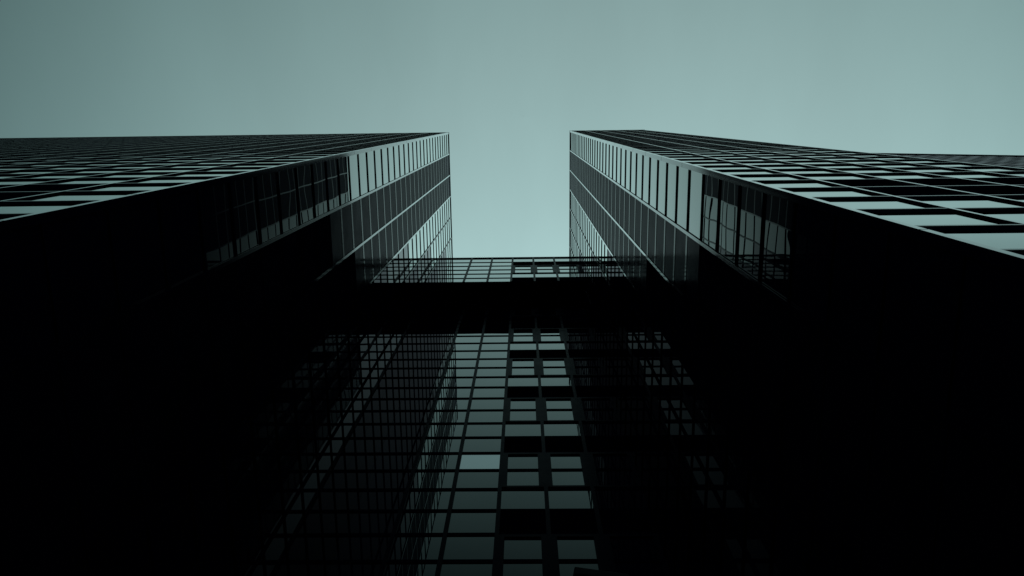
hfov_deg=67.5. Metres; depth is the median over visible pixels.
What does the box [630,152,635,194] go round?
window
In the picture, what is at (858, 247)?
window
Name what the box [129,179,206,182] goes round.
window
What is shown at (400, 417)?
window
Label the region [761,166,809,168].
window
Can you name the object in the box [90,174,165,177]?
window
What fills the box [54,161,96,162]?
window
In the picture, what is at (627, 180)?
window
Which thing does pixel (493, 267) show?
window
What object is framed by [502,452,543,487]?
framed window
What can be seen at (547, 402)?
framed window
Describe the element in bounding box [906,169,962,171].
window
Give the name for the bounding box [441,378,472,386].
window
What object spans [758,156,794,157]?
window
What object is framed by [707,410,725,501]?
window
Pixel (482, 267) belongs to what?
window
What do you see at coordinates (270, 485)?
window
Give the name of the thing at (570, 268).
framed window
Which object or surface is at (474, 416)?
window
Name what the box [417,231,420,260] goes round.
window
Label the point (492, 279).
window
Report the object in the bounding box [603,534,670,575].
framed window
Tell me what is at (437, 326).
window
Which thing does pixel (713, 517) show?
window
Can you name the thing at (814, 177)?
window
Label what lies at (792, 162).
window
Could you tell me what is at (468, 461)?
window
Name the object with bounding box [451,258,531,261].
window
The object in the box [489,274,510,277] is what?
window
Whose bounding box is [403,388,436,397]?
window
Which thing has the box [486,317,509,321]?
window
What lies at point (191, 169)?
window
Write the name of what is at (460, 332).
window
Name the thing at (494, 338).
window
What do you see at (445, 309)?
window
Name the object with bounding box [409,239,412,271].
window
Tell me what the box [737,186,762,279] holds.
window
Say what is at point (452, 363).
window
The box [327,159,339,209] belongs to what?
window
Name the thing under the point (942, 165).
window
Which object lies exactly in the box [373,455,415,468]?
window
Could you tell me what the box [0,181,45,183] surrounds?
window
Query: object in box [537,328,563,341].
framed window
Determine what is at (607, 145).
window
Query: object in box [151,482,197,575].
window
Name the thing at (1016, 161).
office block
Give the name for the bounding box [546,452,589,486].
framed window
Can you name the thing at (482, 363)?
window
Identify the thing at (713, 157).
window
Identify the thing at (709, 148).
window
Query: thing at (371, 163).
window
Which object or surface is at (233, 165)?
window
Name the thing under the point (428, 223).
window
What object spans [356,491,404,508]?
window
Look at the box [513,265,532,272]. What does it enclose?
framed window
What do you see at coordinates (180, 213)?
window
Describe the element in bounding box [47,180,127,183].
window
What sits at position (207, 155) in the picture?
window
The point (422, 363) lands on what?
window
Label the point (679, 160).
window
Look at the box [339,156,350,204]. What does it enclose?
window
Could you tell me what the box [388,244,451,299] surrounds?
window
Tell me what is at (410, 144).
window
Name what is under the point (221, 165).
window
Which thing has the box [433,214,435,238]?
window
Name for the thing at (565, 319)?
window
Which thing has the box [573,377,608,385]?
window
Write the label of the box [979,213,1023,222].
window
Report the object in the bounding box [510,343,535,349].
window
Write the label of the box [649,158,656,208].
window
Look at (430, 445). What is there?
window
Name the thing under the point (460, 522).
window
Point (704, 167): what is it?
window
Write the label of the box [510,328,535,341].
framed window
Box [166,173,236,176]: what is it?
window
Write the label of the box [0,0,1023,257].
sky
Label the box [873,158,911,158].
window
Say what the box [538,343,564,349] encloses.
window
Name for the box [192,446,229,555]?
window
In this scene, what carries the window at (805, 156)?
in the glass tower at (812, 358)
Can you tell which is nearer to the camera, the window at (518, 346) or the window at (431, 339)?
the window at (518, 346)
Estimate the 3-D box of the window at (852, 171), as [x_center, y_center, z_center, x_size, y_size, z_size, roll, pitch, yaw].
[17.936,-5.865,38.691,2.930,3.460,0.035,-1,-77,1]
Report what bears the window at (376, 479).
in the link building
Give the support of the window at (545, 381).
in the link building
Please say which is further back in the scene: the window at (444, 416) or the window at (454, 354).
the window at (454, 354)
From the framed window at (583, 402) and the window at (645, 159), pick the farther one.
the framed window at (583, 402)
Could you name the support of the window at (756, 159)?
in the glass tower at (812, 358)
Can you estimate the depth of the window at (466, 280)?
127.62 m
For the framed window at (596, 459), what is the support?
in the link building
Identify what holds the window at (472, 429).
in the link building
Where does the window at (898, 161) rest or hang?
in the glass tower at (812, 358)
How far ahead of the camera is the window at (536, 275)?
130.90 m
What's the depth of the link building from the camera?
71.50 m
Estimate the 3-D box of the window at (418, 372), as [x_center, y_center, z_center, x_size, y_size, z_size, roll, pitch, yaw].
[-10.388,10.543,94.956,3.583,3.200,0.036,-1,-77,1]
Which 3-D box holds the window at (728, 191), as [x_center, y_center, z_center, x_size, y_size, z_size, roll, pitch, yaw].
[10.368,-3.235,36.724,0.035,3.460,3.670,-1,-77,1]
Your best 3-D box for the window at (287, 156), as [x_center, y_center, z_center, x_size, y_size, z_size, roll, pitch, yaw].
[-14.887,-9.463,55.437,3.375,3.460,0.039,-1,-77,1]
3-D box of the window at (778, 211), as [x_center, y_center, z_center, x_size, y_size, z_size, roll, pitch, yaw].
[10.265,-1.673,29.696,0.034,3.460,3.670,-1,-77,1]
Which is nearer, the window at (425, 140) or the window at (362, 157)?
the window at (362, 157)
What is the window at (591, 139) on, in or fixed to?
in the glass tower at (812, 358)
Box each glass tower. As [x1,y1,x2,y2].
[0,132,452,575]
[569,130,1023,575]
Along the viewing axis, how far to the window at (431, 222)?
114.69 m
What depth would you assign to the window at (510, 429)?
77.16 m
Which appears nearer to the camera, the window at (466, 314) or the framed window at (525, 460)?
the framed window at (525, 460)
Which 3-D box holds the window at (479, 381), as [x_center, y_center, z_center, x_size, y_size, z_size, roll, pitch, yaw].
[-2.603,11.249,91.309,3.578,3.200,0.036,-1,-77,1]
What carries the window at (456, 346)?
in the link building
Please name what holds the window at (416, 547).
in the link building
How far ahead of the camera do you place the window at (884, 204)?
24.62 m
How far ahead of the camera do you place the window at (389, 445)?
73.94 m
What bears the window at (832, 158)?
in the glass tower at (812, 358)
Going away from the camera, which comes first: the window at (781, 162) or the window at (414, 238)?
the window at (781, 162)
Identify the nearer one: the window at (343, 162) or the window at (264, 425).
the window at (264, 425)
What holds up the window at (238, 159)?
in the glass tower at (212, 347)
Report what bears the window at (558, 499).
in the link building
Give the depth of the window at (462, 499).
63.15 m
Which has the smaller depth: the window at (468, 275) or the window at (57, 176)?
the window at (57, 176)
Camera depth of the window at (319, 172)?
52.36 m
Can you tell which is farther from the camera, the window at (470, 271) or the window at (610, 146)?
the window at (470, 271)
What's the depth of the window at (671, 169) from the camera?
50.83 m
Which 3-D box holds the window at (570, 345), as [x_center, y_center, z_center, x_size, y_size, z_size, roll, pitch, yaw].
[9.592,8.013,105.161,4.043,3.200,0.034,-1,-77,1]
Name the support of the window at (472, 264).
in the link building
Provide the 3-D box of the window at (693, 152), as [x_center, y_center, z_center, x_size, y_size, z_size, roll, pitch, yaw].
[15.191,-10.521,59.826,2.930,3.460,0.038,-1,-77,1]
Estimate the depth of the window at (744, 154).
56.46 m
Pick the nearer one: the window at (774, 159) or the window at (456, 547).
the window at (774, 159)
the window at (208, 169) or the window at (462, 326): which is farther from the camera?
the window at (462, 326)
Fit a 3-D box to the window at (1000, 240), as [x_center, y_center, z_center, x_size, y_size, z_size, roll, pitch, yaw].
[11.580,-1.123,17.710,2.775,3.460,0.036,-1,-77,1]
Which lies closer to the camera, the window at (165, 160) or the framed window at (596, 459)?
the window at (165, 160)
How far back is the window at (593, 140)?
107.29 m
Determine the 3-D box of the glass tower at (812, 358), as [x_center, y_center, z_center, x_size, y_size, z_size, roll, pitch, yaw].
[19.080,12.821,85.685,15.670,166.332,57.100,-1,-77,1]
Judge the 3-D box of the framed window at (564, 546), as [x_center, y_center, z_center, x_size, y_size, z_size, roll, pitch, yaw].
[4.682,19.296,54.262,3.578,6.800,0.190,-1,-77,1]
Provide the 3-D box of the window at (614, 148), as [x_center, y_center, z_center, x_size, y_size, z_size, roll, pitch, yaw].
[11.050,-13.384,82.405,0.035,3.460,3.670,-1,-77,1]
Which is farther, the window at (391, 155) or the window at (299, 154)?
the window at (391, 155)
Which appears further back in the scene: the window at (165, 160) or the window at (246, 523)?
the window at (165, 160)
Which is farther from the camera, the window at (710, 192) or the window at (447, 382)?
the window at (447, 382)
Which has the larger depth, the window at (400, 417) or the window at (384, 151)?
the window at (400, 417)
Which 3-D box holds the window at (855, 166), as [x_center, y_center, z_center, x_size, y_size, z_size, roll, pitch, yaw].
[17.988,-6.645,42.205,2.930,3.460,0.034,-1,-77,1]
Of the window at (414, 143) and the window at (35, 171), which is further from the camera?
the window at (414, 143)
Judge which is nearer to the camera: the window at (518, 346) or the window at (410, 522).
the window at (410, 522)
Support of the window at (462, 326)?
in the link building
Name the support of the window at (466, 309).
in the link building
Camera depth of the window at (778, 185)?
31.74 m
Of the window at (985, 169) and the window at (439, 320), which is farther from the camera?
the window at (439, 320)
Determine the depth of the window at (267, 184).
41.80 m
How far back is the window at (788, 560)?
29.01 m
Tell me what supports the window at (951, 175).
in the glass tower at (812, 358)
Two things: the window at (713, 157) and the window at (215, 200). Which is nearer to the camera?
the window at (215, 200)
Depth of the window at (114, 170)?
41.70 m
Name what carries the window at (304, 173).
in the glass tower at (212, 347)
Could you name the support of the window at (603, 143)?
in the glass tower at (812, 358)
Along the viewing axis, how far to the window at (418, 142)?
101.39 m
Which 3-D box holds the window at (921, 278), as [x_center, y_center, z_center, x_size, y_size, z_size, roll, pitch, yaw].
[10.107,0.669,19.154,0.036,3.460,3.670,-1,-77,1]
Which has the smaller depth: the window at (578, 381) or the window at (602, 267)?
the window at (578, 381)
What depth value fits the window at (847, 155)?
53.32 m
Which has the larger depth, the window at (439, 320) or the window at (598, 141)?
the window at (439, 320)
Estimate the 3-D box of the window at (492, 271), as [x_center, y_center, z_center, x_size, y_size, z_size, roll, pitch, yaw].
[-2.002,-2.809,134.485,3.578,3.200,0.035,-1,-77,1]
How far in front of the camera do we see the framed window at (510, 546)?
55.23 m
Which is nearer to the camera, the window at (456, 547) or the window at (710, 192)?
the window at (710, 192)
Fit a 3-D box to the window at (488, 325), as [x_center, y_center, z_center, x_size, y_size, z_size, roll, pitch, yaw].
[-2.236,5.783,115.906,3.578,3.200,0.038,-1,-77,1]
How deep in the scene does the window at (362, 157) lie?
66.47 m
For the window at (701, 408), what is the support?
in the glass tower at (812, 358)
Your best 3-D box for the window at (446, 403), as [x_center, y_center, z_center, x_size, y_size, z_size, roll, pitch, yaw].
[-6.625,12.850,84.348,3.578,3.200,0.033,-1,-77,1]
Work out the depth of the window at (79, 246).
24.10 m
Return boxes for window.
[0,168,28,169]
[0,171,58,173]
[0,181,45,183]
[0,205,72,212]
[0,224,56,368]
[8,162,38,162]
[19,194,129,200]
[22,164,67,165]
[24,175,90,177]
[43,167,93,168]
[46,210,118,338]
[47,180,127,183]
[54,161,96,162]
[65,170,127,172]
[81,186,170,190]
[82,164,119,164]
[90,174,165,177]
[99,166,157,168]
[103,528,152,575]
[110,161,145,161]
[111,199,166,308]
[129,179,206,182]
[132,163,180,164]
[133,169,196,171]
[138,158,170,158]
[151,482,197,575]
[161,190,203,286]
[162,165,221,167]
[165,160,202,160]
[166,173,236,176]
[192,162,240,163]
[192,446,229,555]
[200,183,234,268]
[202,169,257,170]
[207,155,240,155]
[214,159,259,160]
[225,416,255,513]
[227,165,277,166]
[231,177,259,254]
[233,488,261,575]
[235,157,270,157]
[251,161,298,162]
[252,391,277,478]
[257,172,280,242]
[259,458,282,546]
[269,159,308,159]
[279,168,298,232]
[287,156,324,156]
[297,165,314,223]
[299,154,330,154]
[313,162,327,216]
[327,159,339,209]
[327,564,380,575]
[334,537,389,559]
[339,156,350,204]
[345,513,397,532]
[349,154,359,199]
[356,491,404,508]
[359,152,367,194]
[365,472,410,487]
[367,151,375,191]
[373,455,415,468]
[375,149,382,187]
[380,439,420,451]
[382,148,388,183]
[383,563,436,575]
[386,425,425,436]
[388,147,394,181]
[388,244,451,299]
[388,536,441,559]
[392,412,429,422]
[394,145,399,178]
[396,512,446,532]
[398,400,433,409]
[399,144,404,175]
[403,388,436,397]
[404,143,408,173]
[404,491,450,508]
[408,378,439,386]
[409,142,412,171]
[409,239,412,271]
[410,472,454,487]
[412,369,442,376]
[413,141,416,169]
[413,235,416,265]
[416,454,457,468]
[417,141,420,167]
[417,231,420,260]
[417,360,445,366]
[420,227,423,256]
[420,352,448,358]
[421,140,423,165]
[421,439,460,451]
[423,344,450,350]
[424,139,426,164]
[424,223,426,250]
[426,424,463,436]
[427,138,429,162]
[427,221,429,246]
[427,337,453,342]
[430,138,432,161]
[430,218,432,242]
[430,330,455,335]
[430,411,465,421]
[431,244,433,268]
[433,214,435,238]
[433,324,457,328]
[434,399,468,409]
[435,318,459,322]
[438,312,460,316]
[438,388,470,397]
[440,563,492,575]
[441,279,462,281]
[441,308,462,310]
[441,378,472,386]
[443,275,464,277]
[443,536,493,558]
[444,369,474,376]
[445,270,466,273]
[447,267,467,269]
[447,360,475,366]
[448,512,495,532]
[449,263,468,265]
[450,351,477,357]
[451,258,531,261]
[452,344,478,349]
[452,491,497,508]
[455,337,480,342]
[456,471,498,487]
[457,330,481,335]
[459,324,482,328]
[459,454,499,468]
[461,318,483,322]
[463,312,485,316]
[463,438,500,451]
[464,308,485,310]
[465,279,486,281]
[465,424,501,435]
[466,274,487,277]
[468,270,488,273]
[468,411,502,421]
[469,266,489,269]
[470,263,489,265]
[470,399,503,408]
[473,388,504,396]
[475,378,504,385]
[476,368,505,375]
[478,359,506,366]
[480,351,506,357]
[481,344,507,349]
[483,336,507,341]
[484,330,508,334]
[485,323,508,328]
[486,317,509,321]
[487,312,509,315]
[488,278,509,281]
[488,308,509,310]
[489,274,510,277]
[490,270,510,272]
[491,266,510,268]
[492,263,510,265]
[497,534,548,575]
[501,490,544,508]
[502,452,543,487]
[505,424,540,435]
[506,397,539,421]
[508,358,537,375]
[508,378,537,385]
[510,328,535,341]
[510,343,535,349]
[512,274,532,276]
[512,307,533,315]
[512,317,534,321]
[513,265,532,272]
[534,259,552,261]
[535,265,555,272]
[535,274,556,276]
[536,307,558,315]
[537,317,559,321]
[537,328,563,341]
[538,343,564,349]
[539,358,569,375]
[541,377,571,385]
[542,397,577,421]
[544,424,580,435]
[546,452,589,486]
[548,490,593,508]
[551,534,605,575]
[555,258,576,260]
[556,265,580,272]
[558,273,582,276]
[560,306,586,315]
[562,317,587,321]
[564,328,594,341]
[567,343,596,348]
[570,358,605,375]
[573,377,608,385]
[577,397,620,420]
[579,251,622,307]
[582,423,624,435]
[584,271,816,575]
[588,452,641,486]
[590,139,591,164]
[592,140,593,165]
[592,226,593,251]
[594,229,595,257]
[595,140,596,167]
[595,490,647,507]
[596,233,597,261]
[597,141,599,169]
[599,236,600,266]
[600,142,601,171]
[601,241,603,272]
[603,143,604,173]
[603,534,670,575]
[606,144,608,175]
[609,145,611,178]
[613,146,615,180]
[616,147,619,183]
[621,148,624,186]
[625,150,629,189]
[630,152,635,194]
[636,153,641,198]
[639,149,668,149]
[642,155,648,203]
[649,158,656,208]
[657,160,665,214]
[661,155,696,155]
[666,163,675,221]
[672,157,705,158]
[676,166,687,229]
[679,160,718,161]
[688,170,701,239]
[693,152,723,152]
[693,163,737,164]
[701,174,718,249]
[703,154,735,155]
[704,167,755,168]
[704,482,721,575]
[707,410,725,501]
[709,148,738,148]
[713,157,752,157]
[718,180,737,262]
[721,515,741,575]
[722,171,778,173]
[724,438,746,542]
[727,159,769,160]
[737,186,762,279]
[741,162,787,164]
[741,176,805,179]
[744,154,779,154]
[745,471,772,575]
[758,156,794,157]
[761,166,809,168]
[761,194,792,299]
[762,183,838,187]
[770,151,802,151]
[772,513,805,575]
[774,159,814,160]
[780,170,838,173]
[790,204,831,325]
[791,190,878,196]
[792,162,842,163]
[803,176,873,178]
[805,156,843,156]
[816,165,868,167]
[827,158,867,159]
[828,200,933,208]
[828,216,884,358]
[830,153,863,153]
[840,170,898,172]
[847,155,882,155]
[848,161,892,162]
[869,175,940,178]
[870,165,925,166]
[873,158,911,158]
[875,213,1007,224]
[878,233,959,406]
[898,161,939,162]
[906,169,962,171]
[918,199,1023,207]
[932,164,977,166]
[940,231,1023,248]
[943,174,1007,177]
[949,257,1023,463]
[967,168,1023,170]
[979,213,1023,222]
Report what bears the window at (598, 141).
in the glass tower at (812, 358)
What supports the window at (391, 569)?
in the link building
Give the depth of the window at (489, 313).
122.85 m
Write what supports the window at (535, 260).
in the link building
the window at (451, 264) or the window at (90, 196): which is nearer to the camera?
the window at (90, 196)
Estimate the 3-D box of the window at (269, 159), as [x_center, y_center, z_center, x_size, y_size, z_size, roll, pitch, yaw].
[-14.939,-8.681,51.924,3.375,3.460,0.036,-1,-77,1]
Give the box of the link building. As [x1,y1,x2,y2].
[327,257,670,575]
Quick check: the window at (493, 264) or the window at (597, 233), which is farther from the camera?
the window at (493, 264)
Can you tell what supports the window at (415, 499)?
in the link building
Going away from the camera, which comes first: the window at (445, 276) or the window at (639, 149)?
the window at (639, 149)
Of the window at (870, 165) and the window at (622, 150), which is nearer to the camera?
the window at (870, 165)
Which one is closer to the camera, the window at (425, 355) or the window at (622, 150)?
the window at (622, 150)
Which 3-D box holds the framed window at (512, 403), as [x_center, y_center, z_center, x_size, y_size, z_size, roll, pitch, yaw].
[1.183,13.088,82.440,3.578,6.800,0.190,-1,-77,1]
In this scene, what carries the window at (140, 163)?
in the glass tower at (212, 347)
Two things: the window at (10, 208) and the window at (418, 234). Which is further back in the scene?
the window at (418, 234)
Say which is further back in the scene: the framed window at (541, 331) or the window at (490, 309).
the window at (490, 309)
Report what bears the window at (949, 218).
in the glass tower at (812, 358)
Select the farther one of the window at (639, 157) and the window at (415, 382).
the window at (415, 382)
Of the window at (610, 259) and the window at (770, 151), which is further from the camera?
the window at (610, 259)
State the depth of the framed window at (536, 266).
136.90 m
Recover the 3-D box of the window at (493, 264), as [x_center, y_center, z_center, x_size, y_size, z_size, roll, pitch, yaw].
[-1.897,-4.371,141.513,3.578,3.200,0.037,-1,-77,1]
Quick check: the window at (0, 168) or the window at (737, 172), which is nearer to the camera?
the window at (737, 172)
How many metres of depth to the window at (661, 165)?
54.42 m
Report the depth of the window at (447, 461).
70.36 m
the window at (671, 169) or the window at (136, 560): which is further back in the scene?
the window at (671, 169)
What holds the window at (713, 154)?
in the glass tower at (812, 358)
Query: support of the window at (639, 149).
in the glass tower at (812, 358)
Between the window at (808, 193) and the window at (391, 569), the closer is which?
the window at (808, 193)
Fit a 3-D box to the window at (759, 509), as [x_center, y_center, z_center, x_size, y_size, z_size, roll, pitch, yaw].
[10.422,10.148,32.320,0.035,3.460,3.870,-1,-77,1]
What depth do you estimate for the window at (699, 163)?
45.95 m
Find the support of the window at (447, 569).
in the link building
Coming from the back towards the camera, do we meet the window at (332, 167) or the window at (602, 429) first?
the window at (602, 429)
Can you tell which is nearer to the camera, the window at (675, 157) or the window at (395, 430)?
the window at (675, 157)
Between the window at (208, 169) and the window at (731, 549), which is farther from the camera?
the window at (208, 169)
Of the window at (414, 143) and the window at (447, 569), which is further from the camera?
the window at (414, 143)
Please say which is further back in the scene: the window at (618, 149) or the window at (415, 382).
the window at (415, 382)
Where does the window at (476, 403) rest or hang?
in the link building
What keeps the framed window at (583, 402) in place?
in the link building
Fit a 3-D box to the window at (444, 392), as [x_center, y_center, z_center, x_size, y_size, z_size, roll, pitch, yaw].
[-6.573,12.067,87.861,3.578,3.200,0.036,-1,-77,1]
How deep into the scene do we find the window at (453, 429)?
77.35 m
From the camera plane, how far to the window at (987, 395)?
16.04 m
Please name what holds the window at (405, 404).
in the link building
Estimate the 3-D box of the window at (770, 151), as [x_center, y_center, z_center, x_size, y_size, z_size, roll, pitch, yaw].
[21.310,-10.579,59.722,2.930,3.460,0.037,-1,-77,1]
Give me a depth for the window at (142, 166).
45.30 m
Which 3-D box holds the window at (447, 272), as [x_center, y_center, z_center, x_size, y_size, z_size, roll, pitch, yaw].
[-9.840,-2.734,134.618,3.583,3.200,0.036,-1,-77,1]
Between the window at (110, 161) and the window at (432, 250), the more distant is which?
the window at (432, 250)
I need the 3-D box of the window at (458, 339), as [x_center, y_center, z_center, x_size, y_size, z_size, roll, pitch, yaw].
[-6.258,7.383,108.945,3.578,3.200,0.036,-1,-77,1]
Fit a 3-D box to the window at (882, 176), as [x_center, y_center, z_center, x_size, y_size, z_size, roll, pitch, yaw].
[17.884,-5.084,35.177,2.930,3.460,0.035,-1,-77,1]
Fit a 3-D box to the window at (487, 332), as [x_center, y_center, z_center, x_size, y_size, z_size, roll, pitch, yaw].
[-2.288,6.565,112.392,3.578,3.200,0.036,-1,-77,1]
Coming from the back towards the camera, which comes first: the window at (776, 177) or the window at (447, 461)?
the window at (447, 461)
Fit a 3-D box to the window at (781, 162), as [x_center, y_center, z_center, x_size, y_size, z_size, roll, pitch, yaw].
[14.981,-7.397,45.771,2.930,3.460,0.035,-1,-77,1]
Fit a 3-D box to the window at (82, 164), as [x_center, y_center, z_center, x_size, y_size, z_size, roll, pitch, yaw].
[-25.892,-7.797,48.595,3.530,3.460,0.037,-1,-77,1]
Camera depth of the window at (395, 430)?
77.31 m
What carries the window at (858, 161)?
in the glass tower at (812, 358)
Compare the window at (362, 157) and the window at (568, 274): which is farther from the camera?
the window at (568, 274)
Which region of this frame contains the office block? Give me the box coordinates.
[877,153,1023,167]
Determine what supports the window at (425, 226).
in the glass tower at (212, 347)
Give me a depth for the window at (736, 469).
35.85 m
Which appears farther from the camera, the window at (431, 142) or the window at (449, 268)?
the window at (449, 268)
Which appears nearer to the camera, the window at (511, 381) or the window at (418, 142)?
the window at (511, 381)
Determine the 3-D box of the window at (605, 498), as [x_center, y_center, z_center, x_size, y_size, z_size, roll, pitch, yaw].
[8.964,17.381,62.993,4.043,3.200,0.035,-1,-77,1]
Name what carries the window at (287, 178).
in the glass tower at (212, 347)
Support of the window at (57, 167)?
in the glass tower at (212, 347)
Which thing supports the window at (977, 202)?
in the glass tower at (812, 358)
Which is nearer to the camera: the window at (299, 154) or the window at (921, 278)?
the window at (921, 278)
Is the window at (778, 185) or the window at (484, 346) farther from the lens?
the window at (484, 346)
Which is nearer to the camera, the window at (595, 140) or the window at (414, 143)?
the window at (414, 143)
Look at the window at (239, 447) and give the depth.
37.26 m
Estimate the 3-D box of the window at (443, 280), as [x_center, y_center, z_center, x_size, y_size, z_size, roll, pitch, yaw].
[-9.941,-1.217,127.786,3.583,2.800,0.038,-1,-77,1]
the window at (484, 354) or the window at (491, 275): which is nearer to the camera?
the window at (484, 354)
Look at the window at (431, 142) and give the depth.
115.66 m
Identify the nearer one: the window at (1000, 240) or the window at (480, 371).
the window at (1000, 240)
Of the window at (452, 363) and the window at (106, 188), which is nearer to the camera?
the window at (106, 188)
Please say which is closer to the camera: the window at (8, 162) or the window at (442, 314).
the window at (8, 162)
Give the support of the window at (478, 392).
in the link building
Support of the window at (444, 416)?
in the link building
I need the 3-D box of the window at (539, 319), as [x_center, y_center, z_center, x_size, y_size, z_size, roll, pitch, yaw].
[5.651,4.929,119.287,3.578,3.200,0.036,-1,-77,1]
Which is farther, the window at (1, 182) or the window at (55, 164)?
the window at (55, 164)
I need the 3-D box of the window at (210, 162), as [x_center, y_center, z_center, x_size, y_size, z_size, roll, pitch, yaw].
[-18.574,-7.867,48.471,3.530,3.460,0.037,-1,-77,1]
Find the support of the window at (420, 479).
in the link building
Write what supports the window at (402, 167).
in the glass tower at (212, 347)
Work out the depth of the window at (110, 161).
52.30 m
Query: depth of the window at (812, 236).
26.12 m
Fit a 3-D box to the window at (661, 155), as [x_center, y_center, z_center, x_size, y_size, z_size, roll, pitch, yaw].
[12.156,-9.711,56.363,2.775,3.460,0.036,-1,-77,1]
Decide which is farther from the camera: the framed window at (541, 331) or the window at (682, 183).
the framed window at (541, 331)
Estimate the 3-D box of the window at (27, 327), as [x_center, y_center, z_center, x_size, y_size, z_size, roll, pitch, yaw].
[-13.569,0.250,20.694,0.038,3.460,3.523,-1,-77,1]
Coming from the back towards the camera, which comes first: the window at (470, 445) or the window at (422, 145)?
the window at (422, 145)
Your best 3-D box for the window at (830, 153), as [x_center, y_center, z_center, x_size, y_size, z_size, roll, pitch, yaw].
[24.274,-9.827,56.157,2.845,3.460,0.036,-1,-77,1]
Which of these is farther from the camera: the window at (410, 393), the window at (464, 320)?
the window at (464, 320)
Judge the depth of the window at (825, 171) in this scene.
38.71 m
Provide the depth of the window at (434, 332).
112.41 m
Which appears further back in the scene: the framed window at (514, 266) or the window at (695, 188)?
the framed window at (514, 266)
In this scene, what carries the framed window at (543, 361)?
in the link building
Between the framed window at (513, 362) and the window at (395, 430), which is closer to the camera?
the window at (395, 430)
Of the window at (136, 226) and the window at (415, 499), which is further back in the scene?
the window at (415, 499)
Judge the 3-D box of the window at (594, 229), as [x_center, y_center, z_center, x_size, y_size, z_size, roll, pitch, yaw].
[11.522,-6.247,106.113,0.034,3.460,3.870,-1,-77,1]
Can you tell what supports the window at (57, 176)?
in the glass tower at (212, 347)
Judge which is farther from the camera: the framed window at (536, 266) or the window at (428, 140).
the framed window at (536, 266)
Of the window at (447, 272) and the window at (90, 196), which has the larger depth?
the window at (447, 272)
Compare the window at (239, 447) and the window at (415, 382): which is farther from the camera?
the window at (415, 382)
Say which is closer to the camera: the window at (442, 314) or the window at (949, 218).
the window at (949, 218)
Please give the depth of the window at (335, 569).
53.58 m
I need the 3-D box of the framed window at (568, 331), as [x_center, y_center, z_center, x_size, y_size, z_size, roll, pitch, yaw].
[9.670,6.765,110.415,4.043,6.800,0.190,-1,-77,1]
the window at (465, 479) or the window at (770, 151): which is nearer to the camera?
the window at (770, 151)
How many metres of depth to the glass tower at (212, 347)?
35.66 m
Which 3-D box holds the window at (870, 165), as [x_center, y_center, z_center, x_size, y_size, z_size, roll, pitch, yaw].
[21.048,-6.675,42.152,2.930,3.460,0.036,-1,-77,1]
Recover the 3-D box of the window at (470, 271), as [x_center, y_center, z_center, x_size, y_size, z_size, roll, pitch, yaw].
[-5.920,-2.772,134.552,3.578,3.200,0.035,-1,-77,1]
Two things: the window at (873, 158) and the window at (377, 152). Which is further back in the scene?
the window at (377, 152)
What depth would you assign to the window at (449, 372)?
94.96 m
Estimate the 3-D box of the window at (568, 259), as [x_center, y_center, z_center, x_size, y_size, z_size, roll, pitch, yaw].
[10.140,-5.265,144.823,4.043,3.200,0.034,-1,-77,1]
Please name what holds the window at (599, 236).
in the glass tower at (812, 358)
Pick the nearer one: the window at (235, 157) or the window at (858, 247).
the window at (858, 247)
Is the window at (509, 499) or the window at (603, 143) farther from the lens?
the window at (603, 143)
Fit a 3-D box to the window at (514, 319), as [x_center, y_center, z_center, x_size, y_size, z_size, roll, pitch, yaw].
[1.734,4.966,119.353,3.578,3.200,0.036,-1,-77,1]
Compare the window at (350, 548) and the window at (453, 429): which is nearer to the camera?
the window at (350, 548)
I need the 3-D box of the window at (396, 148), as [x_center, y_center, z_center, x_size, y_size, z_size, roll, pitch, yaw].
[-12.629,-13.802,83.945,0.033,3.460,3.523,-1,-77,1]
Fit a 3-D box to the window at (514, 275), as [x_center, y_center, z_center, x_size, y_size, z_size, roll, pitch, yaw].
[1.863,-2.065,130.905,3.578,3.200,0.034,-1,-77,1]
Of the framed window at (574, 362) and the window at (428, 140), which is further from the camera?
the window at (428, 140)
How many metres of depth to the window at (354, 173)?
62.93 m
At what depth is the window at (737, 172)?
38.97 m
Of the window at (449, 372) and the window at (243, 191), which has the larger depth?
the window at (449, 372)
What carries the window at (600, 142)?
in the glass tower at (812, 358)
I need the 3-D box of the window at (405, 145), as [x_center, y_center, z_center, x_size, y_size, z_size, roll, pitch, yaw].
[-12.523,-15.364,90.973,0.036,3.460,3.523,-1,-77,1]
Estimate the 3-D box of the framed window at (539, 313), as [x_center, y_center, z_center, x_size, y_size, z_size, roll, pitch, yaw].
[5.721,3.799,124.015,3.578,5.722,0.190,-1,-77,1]
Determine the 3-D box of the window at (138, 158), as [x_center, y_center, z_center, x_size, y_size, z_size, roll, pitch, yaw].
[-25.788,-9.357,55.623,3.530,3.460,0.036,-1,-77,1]
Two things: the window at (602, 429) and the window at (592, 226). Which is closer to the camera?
the window at (602, 429)
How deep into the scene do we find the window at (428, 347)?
105.55 m
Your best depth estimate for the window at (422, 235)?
104.38 m
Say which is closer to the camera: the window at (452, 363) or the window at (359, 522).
the window at (359, 522)

